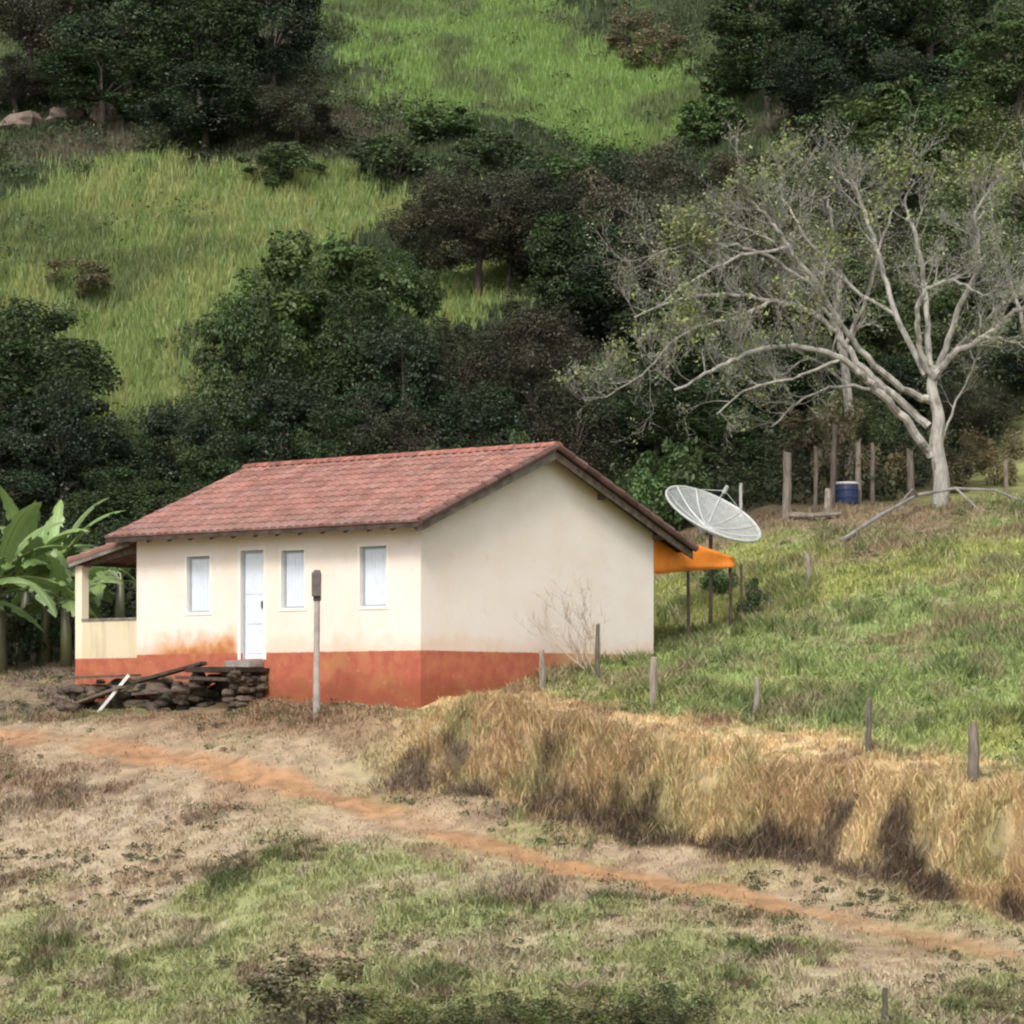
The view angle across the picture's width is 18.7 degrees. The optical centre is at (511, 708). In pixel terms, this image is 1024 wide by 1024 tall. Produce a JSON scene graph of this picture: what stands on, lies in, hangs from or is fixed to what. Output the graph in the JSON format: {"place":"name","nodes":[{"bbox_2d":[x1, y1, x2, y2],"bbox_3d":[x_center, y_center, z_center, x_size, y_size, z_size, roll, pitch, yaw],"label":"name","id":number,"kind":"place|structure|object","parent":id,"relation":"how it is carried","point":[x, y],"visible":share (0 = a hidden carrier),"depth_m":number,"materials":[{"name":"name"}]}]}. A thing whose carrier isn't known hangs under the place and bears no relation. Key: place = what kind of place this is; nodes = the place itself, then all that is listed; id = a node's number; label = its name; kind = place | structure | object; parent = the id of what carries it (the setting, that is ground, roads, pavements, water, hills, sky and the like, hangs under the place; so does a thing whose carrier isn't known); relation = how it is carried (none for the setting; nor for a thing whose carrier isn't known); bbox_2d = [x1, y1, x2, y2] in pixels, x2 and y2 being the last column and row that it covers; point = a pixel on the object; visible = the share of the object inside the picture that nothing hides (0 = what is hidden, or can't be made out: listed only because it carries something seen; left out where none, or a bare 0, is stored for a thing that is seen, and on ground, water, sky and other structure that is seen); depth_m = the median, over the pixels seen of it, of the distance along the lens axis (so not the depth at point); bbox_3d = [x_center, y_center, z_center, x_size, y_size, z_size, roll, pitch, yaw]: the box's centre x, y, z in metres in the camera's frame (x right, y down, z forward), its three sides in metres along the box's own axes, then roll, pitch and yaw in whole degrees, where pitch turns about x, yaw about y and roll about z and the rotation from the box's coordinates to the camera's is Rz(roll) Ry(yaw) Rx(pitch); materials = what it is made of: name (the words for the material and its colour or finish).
{"place":"outdoors","nodes":[
{"label":"outdoors","id":0,"kind":"place"},
{"bbox_2d":[0,0,1023,1023],"bbox_3d":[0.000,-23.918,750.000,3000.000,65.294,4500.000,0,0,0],"label":"ground","id":1,"kind":"structure","parent":0,"point":[252,768],"depth_m":54.20,"materials":[{"name":"soil"}]},
{"bbox_2d":[0,423,65,524],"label":"broadleaf tree","id":2,"kind":"object","parent":1,"relation":"on","point":[12,464],"visible":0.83,"depth_m":83.89,"materials":[{"name":"green plant"}]},
{"bbox_2d":[0,52,66,112],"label":"broadleaf tree","id":3,"kind":"object","parent":1,"relation":"on","point":[15,71],"visible":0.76,"depth_m":129.80,"materials":[{"name":"green plant"}]},
{"bbox_2d":[0,502,96,673],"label":"banana plant","id":4,"kind":"object","parent":1,"relation":"on","point":[14,542],"visible":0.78,"depth_m":68.86,"materials":[{"name":"green plant"}]},
{"bbox_2d":[0,0,108,98],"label":"broadleaf tree","id":5,"kind":"object","parent":1,"relation":"on","point":[36,39],"visible":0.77,"depth_m":131.31,"materials":[{"name":"green plant"}]},
{"bbox_2d":[0,550,122,666],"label":"banana plant","id":6,"kind":"object","parent":1,"relation":"on","point":[60,573],"visible":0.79,"depth_m":69.49,"materials":[{"name":"green plant"}]},
{"bbox_2d":[0,295,126,448],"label":"broadleaf tree","id":7,"kind":"object","parent":1,"relation":"on","point":[43,358],"visible":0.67,"depth_m":89.30,"materials":[{"name":"green plant"}]},
{"bbox_2d":[0,367,135,517],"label":"broadleaf tree","id":8,"kind":"object","parent":1,"relation":"on","point":[28,413],"visible":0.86,"depth_m":85.47,"materials":[{"name":"green plant"}]},
{"bbox_2d":[1,497,136,666],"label":"banana plant","id":9,"kind":"object","parent":1,"relation":"on","point":[41,560],"visible":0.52,"depth_m":70.45,"materials":[{"name":"green plant"}]},
{"bbox_2d":[25,39,178,128],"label":"broadleaf tree","id":10,"kind":"object","parent":1,"relation":"on","point":[72,89],"visible":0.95,"depth_m":124.76,"materials":[{"name":"green plant"}]},
{"bbox_2d":[63,466,184,533],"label":"broadleaf tree","id":11,"kind":"object","parent":1,"relation":"on","point":[121,497],"visible":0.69,"depth_m":82.30,"materials":[{"name":"green plant"}]},
{"bbox_2d":[48,0,213,95],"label":"broadleaf tree","id":12,"kind":"object","parent":1,"relation":"on","point":[85,32],"visible":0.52,"depth_m":128.40,"materials":[{"name":"green plant"}]},
{"bbox_2d":[55,677,208,713],"bbox_3d":[-7.502,-0.213,62.139,3.818,0.847,1.289,0,0,40],"label":"rubble heap","id":13,"kind":"object","parent":1,"relation":"on","point":[124,698],"visible":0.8,"depth_m":61.87,"materials":[{"name":"stone"}]},
{"bbox_2d":[111,394,229,487],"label":"broadleaf tree","id":14,"kind":"object","parent":1,"relation":"on","point":[162,427],"visible":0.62,"depth_m":86.42,"materials":[{"name":"green plant"}]},
{"bbox_2d":[128,0,263,105],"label":"broadleaf tree","id":15,"kind":"object","parent":1,"relation":"on","point":[197,22],"visible":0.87,"depth_m":127.30,"materials":[{"name":"green plant"}]},
{"bbox_2d":[120,59,272,150],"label":"broadleaf tree","id":16,"kind":"object","parent":1,"relation":"on","point":[212,83],"visible":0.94,"depth_m":121.28,"materials":[{"name":"green plant"}]},
{"bbox_2d":[174,344,265,440],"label":"broadleaf tree","id":17,"kind":"object","parent":1,"relation":"on","point":[231,424],"visible":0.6,"depth_m":89.48,"materials":[{"name":"green plant"}]},
{"bbox_2d":[167,426,273,500],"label":"broadleaf tree","id":18,"kind":"object","parent":1,"relation":"on","point":[198,457],"visible":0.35,"depth_m":82.59,"materials":[{"name":"green plant"}]},
{"bbox_2d":[185,660,269,710],"bbox_3d":[-5.568,-0.313,60.584,1.636,1.247,1.153,0,0,40],"label":"stone landing","id":19,"kind":"object","parent":1,"relation":"on","point":[242,687],"visible":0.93,"depth_m":60.41,"materials":[{"name":"stone"}]},
{"bbox_2d":[189,286,321,436],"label":"broadleaf tree","id":20,"kind":"object","parent":1,"relation":"on","point":[280,352],"visible":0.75,"depth_m":89.33,"materials":[{"name":"green plant"}]},
{"bbox_2d":[205,368,343,463],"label":"broadleaf tree","id":21,"kind":"object","parent":1,"relation":"on","point":[287,408],"visible":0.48,"depth_m":84.23,"materials":[{"name":"green plant"}]},
{"bbox_2d":[213,0,338,92],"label":"broadleaf tree","id":22,"kind":"object","parent":1,"relation":"on","point":[278,49],"visible":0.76,"depth_m":130.96,"materials":[{"name":"green plant"}]},
{"bbox_2d":[236,141,328,185],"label":"leafy shrub","id":23,"kind":"object","parent":1,"relation":"on","point":[287,160],"visible":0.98,"depth_m":117.57,"materials":[{"name":"green plant"}]},
{"bbox_2d":[231,73,364,149],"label":"broadleaf tree","id":24,"kind":"object","parent":1,"relation":"on","point":[281,110],"visible":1,"depth_m":121.31,"materials":[{"name":"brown plant"}]},
{"bbox_2d":[241,944,383,1023],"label":"dry shrub","id":25,"kind":"object","parent":1,"relation":"on","point":[322,1004],"visible":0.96,"depth_m":43.20,"materials":[{"name":"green plant"}]},
{"bbox_2d":[218,227,418,394],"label":"broadleaf tree","id":26,"kind":"object","parent":1,"relation":"on","point":[309,305],"visible":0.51,"depth_m":92.09,"materials":[{"name":"green plant"}]},
{"bbox_2d":[290,401,391,459],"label":"broadleaf tree","id":27,"kind":"object","parent":1,"relation":"on","point":[304,447],"visible":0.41,"depth_m":82.50,"materials":[{"name":"green plant"}]},
{"bbox_2d":[310,281,431,434],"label":"broadleaf tree","id":28,"kind":"object","parent":1,"relation":"on","point":[344,362],"visible":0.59,"depth_m":89.28,"materials":[{"name":"green plant"}]},
{"bbox_2d":[322,401,451,457],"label":"broadleaf tree","id":29,"kind":"object","parent":1,"relation":"on","point":[398,445],"visible":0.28,"depth_m":82.49,"materials":[{"name":"green plant"}]},
{"bbox_2d":[335,131,441,183],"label":"leafy shrub","id":30,"kind":"object","parent":1,"relation":"on","point":[381,156],"visible":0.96,"depth_m":117.62,"materials":[{"name":"green plant"}]},
{"bbox_2d":[66,441,736,708],"bbox_3d":[-2.175,-2.141,64.598,10.189,6.082,10.498,0,0,40],"label":"farmhouse","id":31,"kind":"object","parent":1,"relation":"on","point":[436,568],"visible":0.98,"depth_m":60.65,"materials":[{"name":"paint"}]},
{"bbox_2d":[184,553,211,615],"bbox_3d":[-6.181,-2.461,61.878,0.774,1.228,0.162,0,0,40],"label":"window","id":32,"kind":"structure","parent":31,"relation":"in","point":[200,567],"depth_m":61.91,"materials":[{"name":"paint"}]},
{"bbox_2d":[238,546,265,659],"bbox_3d":[-5.033,-2.052,60.909,0.774,2.205,0.162,0,0,40],"label":"door","id":33,"kind":"structure","parent":31,"relation":"in","point":[254,562],"depth_m":60.94,"materials":[{"name":"paint"}]},
{"bbox_2d":[279,547,306,610],"bbox_3d":[-4.182,-2.493,60.189,0.739,1.230,0.162,0,0,40],"label":"window","id":34,"kind":"structure","parent":31,"relation":"in","point":[295,562],"depth_m":60.23,"materials":[{"name":"paint"}]},
{"bbox_2d":[357,542,388,609],"bbox_3d":[-2.575,-2.493,58.841,0.799,1.253,0.162,0,0,40],"label":"window","id":35,"kind":"structure","parent":31,"relation":"in","point":[375,559],"depth_m":58.87,"materials":[{"name":"paint"}]},
{"bbox_2d":[338,317,464,447],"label":"broadleaf tree","id":36,"kind":"object","parent":1,"relation":"on","point":[422,369],"visible":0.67,"depth_m":87.42,"materials":[{"name":"green plant"}]},
{"bbox_2d":[332,988,475,1023],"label":"weed bush","id":37,"kind":"object","parent":1,"relation":"on","point":[387,1013],"visible":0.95,"depth_m":41.96,"materials":[{"name":"green plant"}]},
{"bbox_2d":[364,244,447,358],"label":"broadleaf tree","id":38,"kind":"object","parent":1,"relation":"on","point":[415,294],"visible":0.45,"depth_m":96.55,"materials":[{"name":"green plant"}]},
{"bbox_2d":[374,198,469,275],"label":"broadleaf tree","id":39,"kind":"object","parent":1,"relation":"on","point":[409,238],"visible":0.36,"depth_m":106.51,"materials":[{"name":"green plant"}]},
{"bbox_2d":[398,97,484,141],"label":"leafy shrub","id":40,"kind":"object","parent":1,"relation":"on","point":[423,119],"visible":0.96,"depth_m":120.64,"materials":[{"name":"green plant"}]},
{"bbox_2d":[401,313,513,438],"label":"broadleaf tree","id":41,"kind":"object","parent":1,"relation":"on","point":[459,330],"visible":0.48,"depth_m":89.57,"materials":[{"name":"green plant"}]},
{"bbox_2d":[395,166,547,294],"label":"broadleaf tree","id":42,"kind":"object","parent":1,"relation":"on","point":[449,195],"visible":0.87,"depth_m":100.06,"materials":[{"name":"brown plant"}]},
{"bbox_2d":[415,380,544,449],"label":"broadleaf tree","id":43,"kind":"object","parent":1,"relation":"on","point":[442,416],"visible":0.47,"depth_m":83.27,"materials":[{"name":"green plant"}]},
{"bbox_2d":[410,985,576,1023],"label":"weed bush","id":44,"kind":"object","parent":1,"relation":"on","point":[509,1012],"visible":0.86,"depth_m":41.76,"materials":[{"name":"green plant"}]},
{"bbox_2d":[451,128,540,180],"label":"leafy shrub","id":45,"kind":"object","parent":1,"relation":"on","point":[492,151],"visible":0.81,"depth_m":117.11,"materials":[{"name":"green plant"}]},
{"bbox_2d":[458,163,546,289],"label":"broadleaf tree","id":46,"kind":"object","parent":1,"relation":"on","point":[517,183],"visible":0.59,"depth_m":100.41,"materials":[{"name":"green plant"}]},
{"bbox_2d":[0,609,1023,1023],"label":"meadow grass","id":47,"kind":"structure","parent":1,"relation":"on","point":[444,975],"depth_m":47.65,"materials":[{"name":"green plant"}]},
{"bbox_2d":[0,0,1023,508],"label":"hillside grass","id":48,"kind":"structure","parent":1,"relation":"on","point":[250,228],"depth_m":117.77,"materials":[{"name":"green plant"}]},
{"bbox_2d":[0,494,1023,1023],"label":"weeds","id":49,"kind":"object","parent":1,"relation":"on","point":[532,918],"visible":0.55,"depth_m":48.23,"materials":[{"name":"green plant"}]},
{"bbox_2d":[0,299,1023,647],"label":"undergrowth","id":50,"kind":"object","parent":1,"relation":"on","point":[750,475],"visible":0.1,"depth_m":83.88,"materials":[{"name":"green plant"}]},
{"bbox_2d":[0,0,1023,368],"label":"hillside scrub","id":51,"kind":"object","parent":1,"relation":"on","point":[324,144],"visible":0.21,"depth_m":122.77,"materials":[{"name":"green plant"}]},
{"bbox_2d":[462,299,600,423],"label":"broadleaf tree","id":52,"kind":"object","parent":1,"relation":"on","point":[528,367],"visible":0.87,"depth_m":88.65,"materials":[{"name":"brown plant"}]},
{"bbox_2d":[489,168,626,281],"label":"broadleaf tree","id":53,"kind":"object","parent":1,"relation":"on","point":[542,206],"visible":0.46,"depth_m":99.01,"materials":[{"name":"green plant"}]},
{"bbox_2d":[505,379,630,466],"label":"broadleaf tree","id":54,"kind":"object","parent":1,"relation":"on","point":[575,441],"visible":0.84,"depth_m":83.56,"materials":[{"name":"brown plant"}]},
{"bbox_2d":[523,214,629,337],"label":"broadleaf tree","id":55,"kind":"object","parent":1,"relation":"on","point":[546,239],"visible":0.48,"depth_m":95.19,"materials":[{"name":"green plant"}]},
{"bbox_2d":[526,193,642,342],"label":"broadleaf tree","id":56,"kind":"object","parent":1,"relation":"on","point":[558,221],"visible":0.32,"depth_m":95.76,"materials":[{"name":"green plant"}]},
{"bbox_2d":[510,980,677,1023],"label":"weed bush","id":57,"kind":"object","parent":1,"relation":"on","point":[593,1019],"visible":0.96,"depth_m":41.23,"materials":[{"name":"green plant"}]},
{"bbox_2d":[538,217,671,353],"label":"broadleaf tree","id":58,"kind":"object","parent":1,"relation":"on","point":[585,259],"visible":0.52,"depth_m":94.38,"materials":[{"name":"green plant"}]},
{"bbox_2d":[562,133,707,339],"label":"broadleaf tree","id":59,"kind":"object","parent":1,"relation":"on","point":[612,196],"visible":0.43,"depth_m":95.42,"materials":[{"name":"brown plant"}]},
{"bbox_2d":[615,21,692,68],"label":"dry shrub","id":60,"kind":"object","parent":1,"relation":"on","point":[666,45],"visible":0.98,"depth_m":131.61,"materials":[{"name":"brown plant"}]},
{"bbox_2d":[594,368,721,472],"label":"broadleaf tree","id":61,"kind":"object","parent":1,"relation":"on","point":[657,437],"visible":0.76,"depth_m":84.34,"materials":[{"name":"green plant"}]},
{"bbox_2d":[596,974,719,1023],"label":"weed bush","id":62,"kind":"object","parent":1,"relation":"on","point":[695,1008],"visible":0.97,"depth_m":41.09,"materials":[{"name":"green plant"}]},
{"bbox_2d":[625,432,713,531],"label":"leafy shrub","id":63,"kind":"object","parent":1,"relation":"on","point":[689,474],"visible":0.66,"depth_m":78.52,"materials":[{"name":"green plant"}]},
{"bbox_2d":[602,284,751,406],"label":"broadleaf tree","id":64,"kind":"object","parent":1,"relation":"on","point":[686,366],"visible":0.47,"depth_m":89.27,"materials":[{"name":"green plant"}]},
{"bbox_2d":[604,175,769,383],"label":"broadleaf tree","id":65,"kind":"object","parent":1,"relation":"on","point":[680,190],"visible":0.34,"depth_m":91.93,"materials":[{"name":"green plant"}]},
{"bbox_2d":[367,674,1023,924],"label":"dry grass","id":66,"kind":"structure","parent":1,"relation":"on","point":[544,722],"depth_m":51.62,"materials":[{"name":"beige plant"}]},
{"bbox_2d":[671,94,752,146],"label":"leafy shrub","id":67,"kind":"object","parent":1,"relation":"on","point":[707,128],"visible":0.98,"depth_m":119.57,"materials":[{"name":"green plant"}]},
{"bbox_2d":[665,485,760,623],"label":"satellite dish","id":68,"kind":"object","parent":1,"relation":"on","point":[705,528],"visible":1,"depth_m":67.64,"materials":[{"name":"metal"}]},
{"bbox_2d":[668,403,772,469],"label":"broadleaf tree","id":69,"kind":"object","parent":1,"relation":"on","point":[737,439],"visible":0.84,"depth_m":83.74,"materials":[{"name":"green plant"}]},
{"bbox_2d":[673,146,782,248],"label":"broadleaf tree","id":70,"kind":"object","parent":1,"relation":"on","point":[723,165],"visible":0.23,"depth_m":97.97,"materials":[{"name":"green plant"}]},
{"bbox_2d":[676,326,825,426],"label":"broadleaf tree","id":71,"kind":"object","parent":1,"relation":"on","point":[739,399],"visible":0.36,"depth_m":86.54,"materials":[{"name":"green plant"}]},
{"bbox_2d":[700,0,831,107],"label":"broadleaf tree","id":72,"kind":"object","parent":1,"relation":"on","point":[740,28],"visible":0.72,"depth_m":120.59,"materials":[{"name":"green plant"}]},
{"bbox_2d":[710,139,834,234],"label":"broadleaf tree","id":73,"kind":"object","parent":1,"relation":"on","point":[783,172],"visible":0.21,"depth_m":99.25,"materials":[{"name":"green plant"}]},
{"bbox_2d":[534,487,1023,765],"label":"pasture grass","id":74,"kind":"structure","parent":1,"relation":"on","point":[985,637],"depth_m":61.88,"materials":[{"name":"green plant"}]},
{"bbox_2d":[549,98,1023,507],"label":"bare tree","id":75,"kind":"object","parent":1,"relation":"on","point":[933,449],"visible":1,"depth_m":75.94,"materials":[{"name":"grey plant"}]},
{"bbox_2d":[716,211,869,374],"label":"broadleaf tree","id":76,"kind":"object","parent":1,"relation":"on","point":[775,288],"visible":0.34,"depth_m":89.38,"materials":[{"name":"green plant"}]},
{"bbox_2d":[668,152,931,480],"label":"bare tree","id":77,"kind":"object","parent":1,"relation":"on","point":[847,394],"visible":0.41,"depth_m":79.88,"materials":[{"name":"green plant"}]},
{"bbox_2d":[747,31,864,130],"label":"broadleaf tree","id":78,"kind":"object","parent":1,"relation":"on","point":[799,102],"visible":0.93,"depth_m":116.50,"materials":[{"name":"green plant"}]},
{"bbox_2d":[774,404,845,490],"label":"dry shrub","id":79,"kind":"object","parent":1,"relation":"on","point":[814,438],"visible":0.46,"depth_m":82.12,"materials":[{"name":"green plant"}]},
{"bbox_2d":[751,336,886,412],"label":"broadleaf tree","id":80,"kind":"object","parent":1,"relation":"on","point":[798,355],"visible":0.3,"depth_m":87.23,"materials":[{"name":"green plant"}]},
{"bbox_2d":[760,0,915,96],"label":"broadleaf tree","id":81,"kind":"object","parent":1,"relation":"on","point":[859,56],"visible":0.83,"depth_m":119.75,"materials":[{"name":"green plant"}]},
{"bbox_2d":[809,388,870,495],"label":"dry shrub","id":82,"kind":"object","parent":1,"relation":"on","point":[844,433],"visible":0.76,"depth_m":79.02,"materials":[{"name":"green plant"}]},
{"bbox_2d":[771,87,913,208],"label":"broadleaf tree","id":83,"kind":"object","parent":1,"relation":"on","point":[837,101],"visible":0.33,"depth_m":101.64,"materials":[{"name":"green plant"}]},
{"bbox_2d":[806,367,901,454],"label":"broadleaf tree","id":84,"kind":"object","parent":1,"relation":"on","point":[871,429],"visible":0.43,"depth_m":82.47,"materials":[{"name":"green plant"}]},
{"bbox_2d":[796,174,923,337],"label":"broadleaf tree","id":85,"kind":"object","parent":1,"relation":"on","point":[895,228],"visible":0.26,"depth_m":92.27,"materials":[{"name":"green plant"}]},
{"bbox_2d":[807,231,965,385],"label":"broadleaf tree","id":86,"kind":"object","parent":1,"relation":"on","point":[880,338],"visible":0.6,"depth_m":88.84,"materials":[{"name":"green plant"}]},
{"bbox_2d":[842,46,966,135],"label":"broadleaf tree","id":87,"kind":"object","parent":1,"relation":"on","point":[935,71],"visible":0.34,"depth_m":106.23,"materials":[{"name":"green plant"}]},
{"bbox_2d":[824,70,1021,239],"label":"broadleaf tree","id":88,"kind":"object","parent":1,"relation":"on","point":[893,98],"visible":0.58,"depth_m":98.64,"materials":[{"name":"green plant"}]},
{"bbox_2d":[844,0,1004,90],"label":"broadleaf tree","id":89,"kind":"object","parent":1,"relation":"on","point":[930,40],"visible":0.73,"depth_m":120.52,"materials":[{"name":"green plant"}]},
{"bbox_2d":[886,168,1023,286],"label":"broadleaf tree","id":90,"kind":"object","parent":1,"relation":"on","point":[932,226],"visible":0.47,"depth_m":92.43,"materials":[{"name":"green plant"}]},
{"bbox_2d":[923,101,1023,255],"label":"broadleaf tree","id":91,"kind":"object","parent":1,"relation":"on","point":[977,127],"visible":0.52,"depth_m":95.15,"materials":[{"name":"green plant"}]},
{"bbox_2d":[925,383,1022,439],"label":"broadleaf tree","id":92,"kind":"object","parent":1,"relation":"on","point":[964,413],"visible":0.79,"depth_m":85.69,"materials":[{"name":"green plant"}]},
{"bbox_2d":[932,7,1023,123],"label":"broadleaf tree","id":93,"kind":"object","parent":1,"relation":"on","point":[986,44],"visible":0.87,"depth_m":107.19,"materials":[{"name":"green plant"}]},
{"bbox_2d":[954,102,1023,338],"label":"broadleaf tree","id":94,"kind":"object","parent":1,"relation":"on","point":[1015,184],"visible":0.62,"depth_m":83.50,"materials":[{"name":"green plant"}]},
{"bbox_2d":[959,427,1023,486],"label":"dry shrub","id":95,"kind":"object","parent":1,"relation":"on","point":[982,466],"visible":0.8,"depth_m":80.72,"materials":[{"name":"brown plant"}]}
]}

